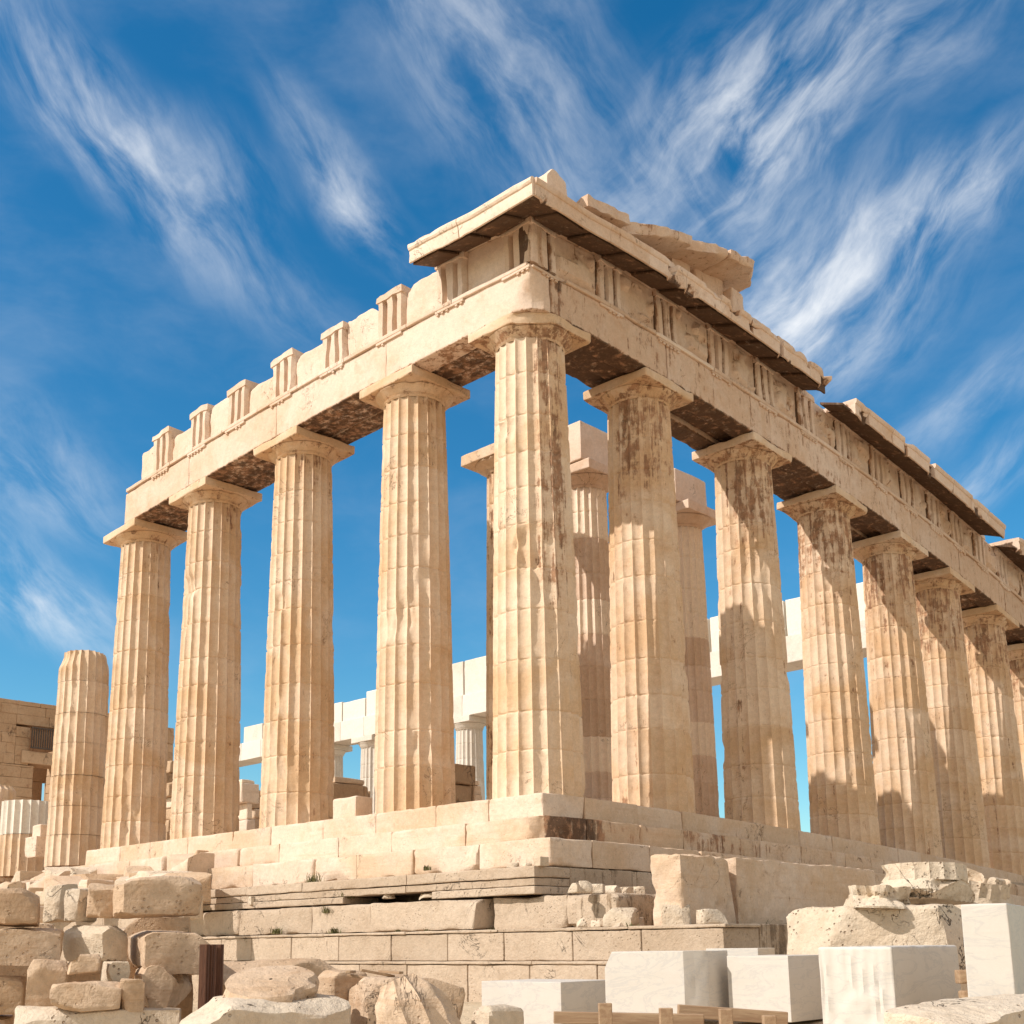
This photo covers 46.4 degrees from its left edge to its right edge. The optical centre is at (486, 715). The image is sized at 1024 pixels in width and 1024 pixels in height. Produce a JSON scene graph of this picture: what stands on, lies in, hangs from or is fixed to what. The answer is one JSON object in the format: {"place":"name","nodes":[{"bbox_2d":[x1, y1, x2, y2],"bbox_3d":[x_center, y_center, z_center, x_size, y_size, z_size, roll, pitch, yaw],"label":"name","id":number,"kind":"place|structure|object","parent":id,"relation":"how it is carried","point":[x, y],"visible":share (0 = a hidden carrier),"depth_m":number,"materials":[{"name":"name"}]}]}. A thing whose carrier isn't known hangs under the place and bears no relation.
{"place":"outdoors","nodes":[
{"label":"outdoors","id":0,"kind":"place"},
{"bbox_2d":[0,975,25,1014],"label":"stone block","id":1,"kind":"object","parent":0,"point":[12,992],"depth_m":12.13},
{"bbox_2d":[0,927,63,965],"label":"stone block","id":2,"kind":"object","parent":1,"relation":"on","point":[22,946],"depth_m":12.22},
{"bbox_2d":[0,888,39,926],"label":"stone block","id":3,"kind":"object","parent":2,"relation":"on","point":[19,907],"depth_m":12.31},
{"bbox_2d":[100,961,129,981],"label":"stone block","id":4,"kind":"structure","parent":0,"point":[117,971],"depth_m":11.87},
{"bbox_2d":[63,925,126,962],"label":"stone block","id":5,"kind":"structure","parent":4,"relation":"on","point":[107,942],"depth_m":12.49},
{"bbox_2d":[64,888,96,922],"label":"stone block","id":6,"kind":"structure","parent":5,"relation":"on","point":[75,903],"depth_m":12.78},
{"bbox_2d":[86,883,114,917],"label":"stone block","id":7,"kind":"structure","parent":5,"relation":"on","point":[100,900],"depth_m":12.56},
{"bbox_2d":[193,1000,822,1023],"bbox_3d":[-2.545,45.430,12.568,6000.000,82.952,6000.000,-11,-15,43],"label":"ground","id":8,"kind":"structure","parent":0,"point":[469,1008],"depth_m":16.20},
{"bbox_2d":[0,1014,12,1023],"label":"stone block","id":9,"kind":"structure","parent":8,"relation":"on","point":[6,1019],"depth_m":12.28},
{"bbox_2d":[0,924,53,1023],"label":"stone block","id":10,"kind":"structure","parent":8,"relation":"on","point":[9,970],"depth_m":13.43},
{"bbox_2d":[40,906,43,922],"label":"stone block","id":11,"kind":"structure","parent":8,"relation":"on","point":[41,913],"depth_m":30.89,"materials":[{"name":"stone"}]},
{"bbox_2d":[68,962,101,982],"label":"stone block","id":12,"kind":"structure","parent":8,"relation":"on","point":[79,977],"depth_m":13.39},
{"bbox_2d":[14,1005,180,1023],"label":"stone block","id":13,"kind":"object","parent":8,"relation":"on","point":[40,1015],"depth_m":11.44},
{"bbox_2d":[25,959,67,1005],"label":"stone block","id":14,"kind":"object","parent":13,"relation":"on","point":[44,976],"depth_m":11.77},
{"bbox_2d":[49,981,121,1011],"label":"stone block","id":15,"kind":"object","parent":13,"relation":"on","point":[82,996],"depth_m":11.39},
{"bbox_2d":[67,954,100,974],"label":"stone block","id":16,"kind":"object","parent":15,"relation":"on","point":[90,964],"depth_m":11.64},
{"bbox_2d":[120,978,145,1011],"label":"stone block","id":17,"kind":"structure","parent":13,"relation":"on","point":[133,995],"depth_m":11.53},
{"bbox_2d":[134,965,191,1007],"bbox_3d":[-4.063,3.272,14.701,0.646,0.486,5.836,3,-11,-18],"label":"stone block","id":18,"kind":"structure","parent":13,"relation":"on","point":[165,988],"depth_m":11.99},
{"bbox_2d":[120,927,208,974],"bbox_3d":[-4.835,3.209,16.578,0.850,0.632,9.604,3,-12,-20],"label":"stone block","id":19,"kind":"structure","parent":18,"relation":"on","point":[173,952],"depth_m":12.18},
{"bbox_2d":[43,884,77,922],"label":"stone block","id":20,"kind":"object","parent":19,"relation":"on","point":[53,911],"depth_m":13.27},
{"bbox_2d":[113,876,201,918],"bbox_3d":[-3.464,1.921,12.585,0.903,0.435,0.565,3,-11,-18],"label":"stone block","id":21,"kind":"object","parent":19,"relation":"on","point":[159,896],"depth_m":12.34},
{"bbox_2d":[123,917,192,1019],"bbox_3d":[-3.815,3.046,13.636,0.877,1.465,0.520,4,-12,-24],"label":"stone block","id":22,"kind":"object","parent":8,"relation":"on","point":[137,925],"depth_m":13.53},
{"bbox_2d":[185,896,203,919],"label":"stone block","id":23,"kind":"structure","parent":8,"relation":"on","point":[200,916],"depth_m":25.84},
{"bbox_2d":[198,944,209,1008],"bbox_3d":[-2.789,2.615,11.795,0.086,0.693,0.090,-1,-11,0],"label":"iron upright","id":24,"kind":"object","parent":8,"relation":"on","point":[204,966],"visible":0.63,"depth_m":11.77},
{"bbox_2d":[208,944,215,1001],"bbox_3d":[-2.746,2.636,11.891,0.066,0.700,0.101,-1,-11,0],"label":"iron upright","id":25,"kind":"object","parent":8,"relation":"on","point":[212,970],"visible":0.6,"depth_m":11.88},
{"bbox_2d":[214,944,223,996],"bbox_3d":[-2.705,2.660,11.996,0.105,0.705,0.090,-1,-11,0],"label":"iron upright","id":26,"kind":"object","parent":8,"relation":"on","point":[219,964],"visible":0.53,"depth_m":11.98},
{"bbox_2d":[179,993,350,1023],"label":"stone block","id":27,"kind":"object","parent":8,"relation":"on","point":[323,1009],"depth_m":10.65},
{"bbox_2d":[223,965,318,1001],"bbox_3d":[-2.014,2.584,11.200,0.891,0.455,0.902,-11,-15,43],"label":"disc stone","id":28,"kind":"object","parent":27,"relation":"on","point":[286,983],"visible":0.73,"depth_m":11.10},
{"bbox_2d":[223,958,338,993],"bbox_3d":[-2.416,3.022,13.643,1.407,0.478,0.827,5,-12,-25],"label":"stone block","id":29,"kind":"object","parent":8,"relation":"on","point":[317,967],"depth_m":13.39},
{"bbox_2d":[348,974,464,1023],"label":"stone block","id":30,"kind":"object","parent":8,"relation":"on","point":[363,994],"depth_m":11.49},
{"bbox_2d":[317,970,366,1000],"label":"stone block","id":31,"kind":"object","parent":30,"relation":"on","point":[339,983],"depth_m":11.91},
{"bbox_2d":[360,969,394,976],"bbox_3d":[-1.055,2.506,11.607,0.336,0.090,0.050,3,-12,-18],"label":"wood scrap","id":32,"kind":"object","parent":30,"relation":"on","point":[377,973],"visible":0.86,"depth_m":11.58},
{"bbox_2d":[378,970,402,973],"bbox_3d":[-0.928,2.495,11.610,0.260,0.037,0.070,-8,-13,32],"label":"wood scrap","id":33,"kind":"object","parent":32,"relation":"on","point":[391,972],"visible":1,"depth_m":11.56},
{"bbox_2d":[40,866,787,1001],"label":"foundation wall","id":34,"kind":"structure","parent":8,"relation":"on","point":[532,915],"depth_m":22.21,"materials":[{"name":"stone"}]},
{"bbox_2d":[0,880,36,887],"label":"rubble bank","id":35,"kind":"structure","parent":34,"relation":"on","point":[6,884],"depth_m":35.35,"materials":[{"name":"stone"}]},
{"bbox_2d":[0,784,15,883],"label":"broken column","id":36,"kind":"structure","parent":35,"relation":"on","point":[7,792],"depth_m":44.35,"materials":[{"name":"stone"}]},
{"bbox_2d":[7,881,21,887],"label":"stone block","id":37,"kind":"object","parent":35,"relation":"on","point":[17,884],"depth_m":34.18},
{"bbox_2d":[0,799,48,877],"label":"broken column","id":38,"kind":"structure","parent":35,"relation":"on","point":[19,819],"depth_m":41.55,"materials":[{"name":"stone"}]},
{"bbox_2d":[11,871,43,881],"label":"stone block","id":39,"kind":"object","parent":35,"relation":"on","point":[20,875],"depth_m":36.77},
{"bbox_2d":[44,650,108,866],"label":"broken column","id":40,"kind":"structure","parent":35,"relation":"on","point":[75,802],"depth_m":39.53,"materials":[{"name":"stone"}]},
{"bbox_2d":[35,891,43,905],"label":"stone block","id":41,"kind":"object","parent":34,"relation":"on","point":[39,894],"depth_m":32.59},
{"bbox_2d":[28,888,43,892],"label":"stone block","id":42,"kind":"object","parent":41,"relation":"on","point":[33,890],"depth_m":32.73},
{"bbox_2d":[28,871,70,887],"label":"stone block","id":43,"kind":"structure","parent":34,"relation":"on","point":[39,883],"depth_m":33.90,"materials":[{"name":"stone"}]},
{"bbox_2d":[43,876,83,900],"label":"stone block","id":44,"kind":"structure","parent":34,"relation":"on","point":[55,880],"depth_m":32.01,"materials":[{"name":"stone"}]},
{"bbox_2d":[78,880,113,887],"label":"stone block","id":45,"kind":"structure","parent":34,"relation":"on","point":[85,883],"depth_m":31.18,"materials":[{"name":"stone"}]},
{"bbox_2d":[73,874,122,882],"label":"stone block","id":46,"kind":"structure","parent":45,"relation":"on","point":[112,877],"depth_m":32.44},
{"bbox_2d":[114,876,128,884],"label":"stone block","id":47,"kind":"structure","parent":34,"relation":"on","point":[120,880],"depth_m":29.89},
{"bbox_2d":[123,866,153,876],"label":"stone block","id":48,"kind":"structure","parent":34,"relation":"on","point":[128,870],"depth_m":31.22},
{"bbox_2d":[136,871,191,876],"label":"stone block","id":49,"kind":"object","parent":34,"relation":"on","point":[143,873],"depth_m":28.42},
{"bbox_2d":[126,873,165,880],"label":"stone block","id":50,"kind":"object","parent":49,"relation":"on","point":[159,874],"depth_m":28.24,"materials":[{"name":"stone"}]},
{"bbox_2d":[164,872,211,902],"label":"stone block","id":51,"kind":"object","parent":34,"relation":"on","point":[204,878],"depth_m":27.26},
{"bbox_2d":[247,896,254,904],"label":"rubble stone","id":52,"kind":"object","parent":34,"relation":"on","point":[251,899],"visible":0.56,"depth_m":27.15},
{"bbox_2d":[304,871,324,882],"bbox_3d":[-3.743,3.536,26.057,0.734,0.277,0.456,-26,-27,66],"label":"weed tuft","id":53,"kind":"object","parent":34,"relation":"on","point":[313,879],"visible":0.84,"depth_m":25.94,"materials":[{"name":"green plant"}]},
{"bbox_2d":[326,928,341,933],"bbox_3d":[-3.130,4.387,24.395,0.326,0.154,0.267,-11,-15,43],"label":"weed tuft","id":54,"kind":"object","parent":34,"relation":"on","point":[336,931],"visible":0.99,"depth_m":24.38,"materials":[{"name":"green plant"}]},
{"bbox_2d":[382,894,394,898],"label":"rubble stone","id":55,"kind":"object","parent":34,"relation":"on","point":[388,896],"visible":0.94,"depth_m":24.12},
{"bbox_2d":[419,893,431,899],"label":"rubble stone","id":56,"kind":"object","parent":34,"relation":"on","point":[425,895],"visible":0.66,"depth_m":23.32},
{"bbox_2d":[507,862,518,867],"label":"rubble stone","id":57,"kind":"object","parent":34,"relation":"on","point":[513,864],"visible":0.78,"depth_m":21.90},
{"bbox_2d":[533,856,548,866],"bbox_3d":[0.989,2.633,21.474,0.203,0.183,0.230,6,-13,-31],"label":"rubble stone","id":58,"kind":"object","parent":34,"relation":"on","point":[541,861],"visible":1,"depth_m":21.39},
{"bbox_2d":[568,883,582,892],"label":"rubble stone","id":59,"kind":"object","parent":34,"relation":"on","point":[574,887],"visible":1,"depth_m":19.82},
{"bbox_2d":[576,918,587,926],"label":"rubble stone","id":60,"kind":"object","parent":34,"relation":"on","point":[581,922],"visible":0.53,"depth_m":20.14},
{"bbox_2d":[579,881,592,892],"bbox_3d":[1.677,2.890,20.106,0.219,0.213,0.161,0,-11,-6],"label":"rubble stone","id":61,"kind":"object","parent":34,"relation":"on","point":[586,886],"visible":0.88,"depth_m":20.04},
{"bbox_2d":[591,920,601,926],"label":"rubble stone","id":62,"kind":"object","parent":34,"relation":"on","point":[595,923],"visible":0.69,"depth_m":19.97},
{"bbox_2d":[590,884,604,893],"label":"rubble stone","id":63,"kind":"object","parent":34,"relation":"on","point":[598,888],"visible":0.83,"depth_m":20.23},
{"bbox_2d":[605,885,621,893],"bbox_3d":[2.159,3.007,20.584,0.283,0.148,0.251,-9,-13,35],"label":"rubble stone","id":64,"kind":"object","parent":34,"relation":"on","point":[612,889],"visible":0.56,"depth_m":20.49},
{"bbox_2d":[603,907,638,926],"bbox_3d":[2.232,3.334,19.708,0.512,0.322,0.428,-7,-12,29],"label":"rubble stone","id":65,"kind":"object","parent":34,"relation":"on","point":[614,916],"visible":0.82,"depth_m":19.55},
{"bbox_2d":[608,917,644,930],"bbox_3d":[2.265,3.466,19.669,0.722,0.285,0.556,-1,-11,1],"label":"rubble stone","id":66,"kind":"object","parent":34,"relation":"on","point":[641,921],"visible":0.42,"depth_m":19.70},
{"bbox_2d":[620,887,633,892],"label":"rubble stone","id":67,"kind":"object","parent":34,"relation":"on","point":[627,889],"visible":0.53,"depth_m":20.77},
{"bbox_2d":[634,886,644,893],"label":"rubble stone","id":68,"kind":"object","parent":34,"relation":"on","point":[639,889],"visible":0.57,"depth_m":21.05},
{"bbox_2d":[661,904,690,924],"bbox_3d":[3.017,3.173,18.953,0.438,0.341,0.306,-4,-11,17],"label":"rubble stone","id":69,"kind":"object","parent":34,"relation":"on","point":[674,915],"visible":0.81,"depth_m":18.84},
{"bbox_2d":[650,854,735,925],"bbox_3d":[3.418,2.920,19.681,0.669,1.244,1.673,-11,-15,43],"label":"stone block","id":70,"kind":"object","parent":34,"relation":"on","point":[696,882],"depth_m":19.25,"materials":[{"name":"stone"}]},
{"bbox_2d":[696,909,727,923],"bbox_3d":[3.500,3.122,18.483,0.421,0.245,0.378,0,-11,-5],"label":"rubble stone","id":71,"kind":"object","parent":34,"relation":"on","point":[709,916],"visible":0.82,"depth_m":18.33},
{"bbox_2d":[725,857,875,923],"bbox_3d":[5.784,3.454,22.472,1.054,1.327,5.503,-11,-15,43],"label":"stone block","id":72,"kind":"object","parent":34,"relation":"on","point":[768,891],"depth_m":21.39,"materials":[{"name":"stone"}]},
{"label":"stone block","id":73,"kind":"object","parent":34,"relation":"on","visible":0},
{"bbox_2d":[170,853,214,872],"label":"stone block","id":74,"kind":"object","parent":73,"relation":"on","point":[201,862],"depth_m":29.41,"materials":[{"name":"stone"}]},
{"bbox_2d":[375,973,460,1023],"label":"fluted fragment","id":75,"kind":"object","parent":8,"relation":"on","point":[410,998],"visible":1,"depth_m":9.62,"materials":[{"name":"stone"}]},
{"bbox_2d":[471,1004,523,1023],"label":"stone block","id":76,"kind":"object","parent":8,"relation":"on","point":[499,1014],"depth_m":9.97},
{"bbox_2d":[43,169,1023,934],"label":"temple ruin","id":77,"kind":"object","parent":8,"relation":"on","point":[531,293],"visible":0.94,"depth_m":31.18,"materials":[{"name":"stone"}]},
{"bbox_2d":[25,836,45,858],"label":"stone block","id":78,"kind":"object","parent":77,"relation":"on","point":[34,847],"depth_m":40.17,"materials":[{"name":"stone"}]},
{"bbox_2d":[32,824,46,838],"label":"stone block","id":79,"kind":"object","parent":78,"relation":"on","point":[40,830],"depth_m":40.27,"materials":[{"name":"stone"}]},
{"bbox_2d":[0,698,173,878],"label":"cella wall","id":80,"kind":"structure","parent":77,"relation":"on","point":[26,739],"depth_m":69.33,"materials":[{"name":"stone"}]},
{"bbox_2d":[158,856,166,870],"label":"stone block","id":81,"kind":"structure","parent":77,"relation":"on","point":[163,864],"depth_m":31.99,"materials":[{"name":"stone"}]},
{"bbox_2d":[165,782,172,839],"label":"ruined wall","id":82,"kind":"structure","parent":77,"relation":"on","point":[168,801],"depth_m":48.51,"materials":[{"name":"stone"}]},
{"bbox_2d":[166,761,173,782],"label":"ruined wall","id":83,"kind":"structure","parent":77,"relation":"on","point":[169,772],"depth_m":53.27,"materials":[{"name":"stone"}]},
{"bbox_2d":[167,854,193,870],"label":"stone block","id":84,"kind":"structure","parent":77,"relation":"on","point":[174,860],"depth_m":31.18,"materials":[{"name":"stone"}]},
{"bbox_2d":[238,779,258,830],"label":"ruined wall","id":85,"kind":"structure","parent":77,"relation":"on","point":[249,793],"depth_m":46.31,"materials":[{"name":"stone"}]},
{"bbox_2d":[251,790,260,828],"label":"ruined wall","id":86,"kind":"structure","parent":77,"relation":"on","point":[255,812],"depth_m":52.47,"materials":[{"name":"stone"}]},
{"bbox_2d":[333,777,367,798],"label":"ruined wall","id":87,"kind":"structure","parent":77,"relation":"on","point":[343,787],"depth_m":42.31,"materials":[{"name":"stone"}]},
{"bbox_2d":[333,796,371,818],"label":"stone block","id":88,"kind":"object","parent":77,"relation":"on","point":[352,806],"depth_m":29.16,"materials":[{"name":"stone"}]},
{"bbox_2d":[455,764,474,802],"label":"ruined wall","id":89,"kind":"structure","parent":77,"relation":"on","point":[464,782],"depth_m":42.34,"materials":[{"name":"stone"}]},
{"bbox_2d":[474,781,481,800],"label":"ruined wall","id":90,"kind":"structure","parent":77,"relation":"on","point":[477,794],"depth_m":52.74,"materials":[{"name":"stone"}]},
{"bbox_2d":[239,582,866,813],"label":"colonnade","id":91,"kind":"object","parent":77,"relation":"on","point":[354,722],"visible":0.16,"depth_m":69.05,"materials":[{"name":"stone"}]},
{"bbox_2d":[461,421,719,816],"bbox_3d":[7.792,-1.741,40.702,3.294,12.677,24.004,-11,-15,43],"label":"porch","id":92,"kind":"object","parent":77,"relation":"on","point":[588,445],"visible":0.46,"depth_m":36.39,"materials":[{"name":"stone"}]},
{"bbox_2d":[598,1003,612,1023],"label":"timber post","id":93,"kind":"object","parent":8,"relation":"on","point":[604,1013],"visible":1,"depth_m":11.78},
{"bbox_2d":[553,1011,703,1023],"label":"timber beam","id":94,"kind":"structure","parent":8,"relation":"on","point":[564,1017],"depth_m":12.15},
{"bbox_2d":[659,1008,672,1023],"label":"timber post","id":95,"kind":"object","parent":8,"relation":"on","point":[665,1015],"visible":1,"depth_m":11.79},
{"bbox_2d":[605,950,728,1012],"bbox_3d":[2.093,3.096,13.850,1.219,0.714,0.751,-9,-13,36],"label":"marble block","id":96,"kind":"object","parent":8,"relation":"on","point":[645,981],"depth_m":13.54,"materials":[{"name":"stone"}]},
{"bbox_2d":[718,1009,732,1023],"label":"timber post","id":97,"kind":"object","parent":8,"relation":"on","point":[725,1016],"visible":1,"depth_m":11.99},
{"bbox_2d":[677,1004,787,1023],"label":"timber beam","id":98,"kind":"structure","parent":8,"relation":"on","point":[740,1015],"depth_m":12.45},
{"bbox_2d":[706,948,774,955],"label":"marble block","id":99,"kind":"object","parent":8,"relation":"on","point":[747,951],"depth_m":15.09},
{"bbox_2d":[762,1015,776,1023],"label":"timber post","id":100,"kind":"object","parent":8,"relation":"on","point":[769,1019],"visible":1,"depth_m":12.00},
{"bbox_2d":[786,904,967,989],"bbox_3d":[4.875,3.138,14.789,2.215,1.552,1.354,-5,-12,20],"label":"stone block","id":101,"kind":"object","parent":8,"relation":"on","point":[811,930],"depth_m":14.29,"materials":[{"name":"stone"}]},
{"bbox_2d":[843,885,910,908],"bbox_3d":[4.818,2.226,14.594,0.760,0.305,1.071,-2,-11,4],"label":"capital fragment","id":102,"kind":"object","parent":101,"relation":"on","point":[877,896],"visible":0.94,"depth_m":14.35,"materials":[{"name":"stone"}]},
{"bbox_2d":[880,862,974,904],"bbox_3d":[5.657,2.219,15.637,1.239,0.527,1.451,-11,-15,43],"label":"capital fragment","id":103,"kind":"object","parent":101,"relation":"on","point":[937,882],"visible":0.87,"depth_m":15.16,"materials":[{"name":"stone"}]},
{"bbox_2d":[818,945,960,1023],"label":"marble block","id":104,"kind":"object","parent":8,"relation":"on","point":[866,984],"depth_m":11.11,"materials":[{"name":"stone"}]},
{"bbox_2d":[884,994,1023,1023],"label":"stone block","id":105,"kind":"object","parent":8,"relation":"on","point":[1002,1009],"depth_m":8.88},
{"bbox_2d":[954,868,1014,908],"bbox_3d":[6.691,2.451,16.606,1.189,0.784,1.161,-11,-15,43],"label":"capital fragment","id":106,"kind":"object","parent":8,"relation":"on","point":[984,891],"visible":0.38,"depth_m":16.15,"materials":[{"name":"stone"}]},
{"bbox_2d":[987,877,1005,884],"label":"stone block","id":107,"kind":"object","parent":106,"relation":"on","point":[995,880],"depth_m":16.27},
{"bbox_2d":[961,903,1023,996],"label":"marble block","id":108,"kind":"structure","parent":8,"relation":"on","point":[993,936],"depth_m":10.33,"materials":[{"name":"stone"}]},
{"bbox_2d":[954,970,966,983],"bbox_3d":[4.388,2.385,10.900,0.182,0.123,0.143,-1,-11,4],"label":"wooden chock","id":109,"kind":"object","parent":108,"relation":"attached to","point":[960,976],"visible":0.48,"depth_m":10.84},
{"bbox_2d":[958,990,967,997],"bbox_3d":[4.382,2.551,10.800,0.183,0.123,0.144,-1,-11,4],"label":"wooden chock","id":110,"kind":"object","parent":108,"relation":"on","point":[962,993],"visible":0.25,"depth_m":10.76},
{"bbox_2d":[0,0,1023,831],"label":"sky","id":111,"kind":"structure","parent":0,"point":[193,193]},
{"bbox_2d":[482,979,605,1023],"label":"marble block","id":112,"kind":"object","parent":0,"point":[538,1001],"depth_m":14.54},
{"bbox_2d":[727,955,822,1021],"bbox_3d":[3.372,3.100,13.633,0.807,0.711,1.070,-11,-15,43],"label":"marble block","id":113,"kind":"object","parent":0,"point":[790,985],"depth_m":13.25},
{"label":"stone block","id":114,"kind":"object","parent":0,"visible":0},
{"bbox_2d":[44,867,96,876],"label":"stone block","id":115,"kind":"structure","parent":114,"relation":"on","point":[51,871],"depth_m":34.27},
{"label":"stone block","id":116,"kind":"object","parent":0,"visible":0},
{"bbox_2d":[70,868,90,875],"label":"stone block","id":117,"kind":"structure","parent":116,"relation":"on","point":[76,871],"depth_m":33.84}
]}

